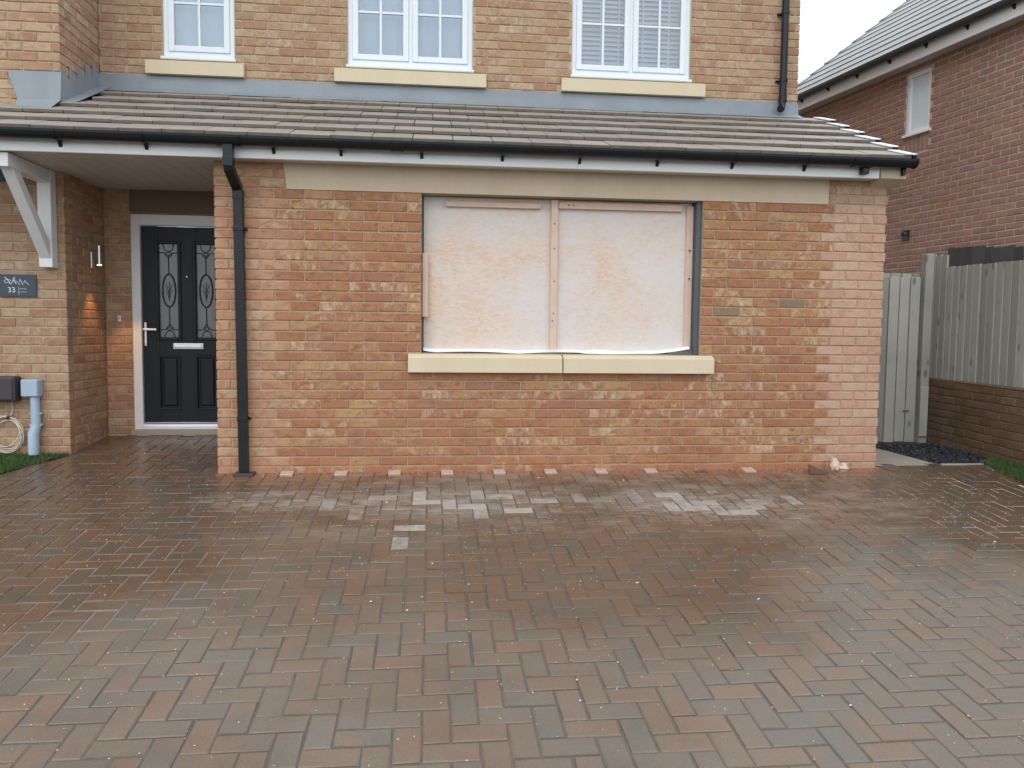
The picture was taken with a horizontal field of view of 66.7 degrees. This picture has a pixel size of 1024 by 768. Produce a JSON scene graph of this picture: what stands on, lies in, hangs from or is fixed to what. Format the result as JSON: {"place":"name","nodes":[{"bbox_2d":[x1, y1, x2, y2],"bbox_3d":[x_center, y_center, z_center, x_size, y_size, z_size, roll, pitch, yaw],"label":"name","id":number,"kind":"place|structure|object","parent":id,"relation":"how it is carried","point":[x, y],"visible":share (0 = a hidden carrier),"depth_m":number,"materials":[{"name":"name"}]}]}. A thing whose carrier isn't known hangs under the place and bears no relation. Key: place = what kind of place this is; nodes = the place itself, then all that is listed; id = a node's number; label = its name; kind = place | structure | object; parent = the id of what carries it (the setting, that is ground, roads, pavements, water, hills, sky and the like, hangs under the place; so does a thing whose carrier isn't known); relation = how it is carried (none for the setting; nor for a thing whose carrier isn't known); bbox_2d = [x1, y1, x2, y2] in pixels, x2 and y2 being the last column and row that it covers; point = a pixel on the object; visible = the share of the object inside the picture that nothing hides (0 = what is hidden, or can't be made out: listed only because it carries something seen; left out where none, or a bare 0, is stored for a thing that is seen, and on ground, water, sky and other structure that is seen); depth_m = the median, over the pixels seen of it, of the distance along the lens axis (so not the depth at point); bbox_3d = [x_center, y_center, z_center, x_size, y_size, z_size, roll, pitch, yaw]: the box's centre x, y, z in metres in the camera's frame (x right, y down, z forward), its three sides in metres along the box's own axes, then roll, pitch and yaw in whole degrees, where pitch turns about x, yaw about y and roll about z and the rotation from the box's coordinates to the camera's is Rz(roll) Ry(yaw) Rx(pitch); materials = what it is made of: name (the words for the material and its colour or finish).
{"place":"outdoors","nodes":[
{"label":"outdoors","id":0,"kind":"place"},
{"bbox_2d":[0,451,69,473],"bbox_3d":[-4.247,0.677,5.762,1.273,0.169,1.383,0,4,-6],"label":"grass","id":1,"kind":"structure","parent":0,"point":[13,460],"depth_m":6.27,"materials":[{"name":"green plant"}]},
{"bbox_2d":[1,426,921,473],"bbox_3d":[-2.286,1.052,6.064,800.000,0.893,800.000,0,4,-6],"label":"ground","id":2,"kind":"structure","parent":0,"point":[898,442],"depth_m":8.57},
{"bbox_2d":[0,0,919,477],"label":"brick house","id":3,"kind":"structure","parent":2,"relation":"on","point":[278,168],"depth_m":6.38,"materials":[{"name":"brick"}]},
{"bbox_2d":[0,169,5,181],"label":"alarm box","id":4,"kind":"object","parent":3,"relation":"attached to","point":[2,177],"visible":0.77,"depth_m":6.23,"materials":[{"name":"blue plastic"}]},
{"bbox_2d":[0,376,21,401],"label":"meter box","id":5,"kind":"object","parent":3,"relation":"attached to","point":[10,388],"visible":0.99,"depth_m":6.29,"materials":[{"name":"brown plastic"}]},
{"bbox_2d":[0,402,23,452],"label":"cable coil","id":6,"kind":"object","parent":3,"relation":"attached to","point":[16,422],"visible":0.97,"depth_m":6.40,"materials":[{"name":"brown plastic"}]},
{"bbox_2d":[0,274,36,296],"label":"house sign","id":7,"kind":"object","parent":3,"relation":"attached to","point":[16,285],"visible":1,"depth_m":6.35,"materials":[{"name":"stone"}]},
{"bbox_2d":[20,379,43,454],"bbox_3d":[-3.941,0.271,6.393,0.138,0.621,0.100,0,4,-6],"label":"junction box","id":8,"kind":"object","parent":3,"relation":"attached to","point":[32,389],"visible":1,"depth_m":6.37,"materials":[{"name":"grey plastic"}]},
{"bbox_2d":[89,245,101,268],"bbox_3d":[-3.660,-1.115,6.848,0.112,0.200,0.060,1,4,8],"label":"wall lamp","id":9,"kind":"object","parent":3,"relation":"attached to","point":[98,255],"visible":1,"depth_m":6.83,"materials":[{"name":"metal"}]},
{"bbox_2d":[141,226,218,421],"bbox_3d":[-3.030,-0.548,7.281,0.815,1.825,0.097,0,4,-6],"label":"front door","id":10,"kind":"structure","parent":3,"relation":"in","point":[179,293],"depth_m":7.28,"materials":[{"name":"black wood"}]},
{"bbox_2d":[160,0,235,62],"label":"upper window","id":11,"kind":"structure","parent":3,"relation":"in","point":[226,54],"depth_m":7.11,"materials":[{"name":"white plastic"}]},
{"bbox_2d":[175,0,223,46],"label":"roller blind","id":12,"kind":"object","parent":3,"relation":"attached to","point":[212,24],"depth_m":7.19,"materials":[{"name":"fabric"}]},
{"bbox_2d":[346,0,473,73],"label":"upper window","id":13,"kind":"structure","parent":3,"relation":"in","point":[410,61],"depth_m":7.30,"materials":[{"name":"white plastic"}]},
{"bbox_2d":[359,0,461,57],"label":"curtain","id":14,"kind":"object","parent":3,"relation":"hanging from","point":[392,35],"visible":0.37,"depth_m":7.40,"materials":[{"name":"fabric"}]},
{"bbox_2d":[422,196,701,353],"bbox_3d":[0.407,-0.876,6.306,2.262,1.290,0.130,0,4,-6],"label":"window boarding","id":15,"kind":"object","parent":3,"relation":"attached to","point":[500,275],"depth_m":6.32,"materials":[{"name":"beige wood"}]},
{"bbox_2d":[582,0,679,67],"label":"venetian blind","id":16,"kind":"object","parent":3,"relation":"attached to","point":[642,36],"visible":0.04,"depth_m":7.62,"materials":[{"name":"white paint"}]},
{"bbox_2d":[570,0,691,82],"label":"upper window","id":17,"kind":"structure","parent":3,"relation":"in","point":[630,71],"depth_m":7.52,"materials":[{"name":"white plastic"}]},
{"bbox_2d":[876,254,934,442],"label":"side gate","id":18,"kind":"structure","parent":3,"relation":"attached to","point":[905,341],"depth_m":8.11,"materials":[{"name":"grey wood"}]},
{"bbox_2d":[940,463,983,465],"bbox_3d":[3.947,0.732,6.825,0.385,0.066,0.050,0,4,-6],"label":"path edging","id":19,"kind":"object","parent":2,"relation":"on","point":[943,464],"visible":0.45,"depth_m":6.82,"materials":[{"name":"concrete"}]},
{"bbox_2d":[922,378,1023,467],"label":"garden wall","id":20,"kind":"structure","parent":2,"relation":"on","point":[983,420],"depth_m":7.42,"materials":[{"name":"brick"}]},
{"bbox_2d":[929,254,1023,387],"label":"tall fence","id":21,"kind":"object","parent":20,"relation":"on","point":[977,330],"visible":0.85,"depth_m":7.55,"materials":[{"name":"grey wood"}]},
{"bbox_2d":[948,245,1023,266],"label":"dark fence","id":22,"kind":"object","parent":2,"relation":"on","point":[970,255],"visible":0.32,"depth_m":8.23,"materials":[{"name":"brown wood"}]},
{"bbox_2d":[0,435,1023,767],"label":"driveway","id":23,"kind":"structure","parent":0,"point":[342,671],"depth_m":3.72,"materials":[{"name":"brown brick"}]},
{"bbox_2d":[3,442,1023,765],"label":"stone chips","id":24,"kind":"object","parent":23,"relation":"on","point":[509,584],"visible":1,"depth_m":4.37,"materials":[{"name":"grey stone"}]},
{"bbox_2d":[216,467,877,477],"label":"mortar crumbs","id":25,"kind":"object","parent":23,"relation":"on","point":[779,470],"visible":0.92,"depth_m":6.29,"materials":[{"name":"beige concrete"}]},
{"bbox_2d":[808,464,829,473],"bbox_3d":[2.516,0.700,6.396,0.180,0.066,0.105,0,4,-6],"label":"brick shard","id":26,"kind":"object","parent":23,"relation":"on","point":[813,470],"visible":1,"depth_m":6.38,"materials":[{"name":"brown brick"}]},
{"bbox_2d":[830,457,848,471],"bbox_3d":[2.729,0.672,6.479,0.160,0.123,0.104,1,4,11],"label":"mortar lump","id":27,"kind":"object","parent":23,"relation":"on","point":[835,465],"visible":1,"depth_m":6.45,"materials":[{"name":"beige concrete"}]},
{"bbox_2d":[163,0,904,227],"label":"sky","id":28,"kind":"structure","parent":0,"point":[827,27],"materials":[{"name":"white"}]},
{"bbox_2d":[875,448,934,465],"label":"side path","id":29,"kind":"structure","parent":0,"point":[886,457],"depth_m":7.04,"materials":[{"name":"concrete"}]},
{"bbox_2d":[797,0,1023,377],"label":"neighbour house","id":30,"kind":"structure","parent":0,"point":[936,87],"depth_m":9.51,"materials":[{"name":"brown brick"}]},
{"bbox_2d":[902,66,931,138],"bbox_3d":[5.173,-3.566,9.868,0.110,0.800,0.450,-1,4,-16],"label":"side window","id":31,"kind":"structure","parent":30,"relation":"in","point":[919,84],"depth_m":9.90,"materials":[{"name":"white plastic"}]},
{"bbox_2d":[981,456,1023,485],"bbox_3d":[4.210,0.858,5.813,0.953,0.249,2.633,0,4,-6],"label":"grass","id":32,"kind":"structure","parent":0,"point":[1000,464],"depth_m":6.65,"materials":[{"name":"green plant"}]},
{"label":"gravel bed","id":33,"kind":"structure","parent":0,"visible":0},
{"bbox_2d":[876,443,1008,464],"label":"slate gravel","id":34,"kind":"structure","parent":33,"relation":"on","point":[936,453],"depth_m":7.52,"materials":[{"name":"grey gravel"}]}
]}

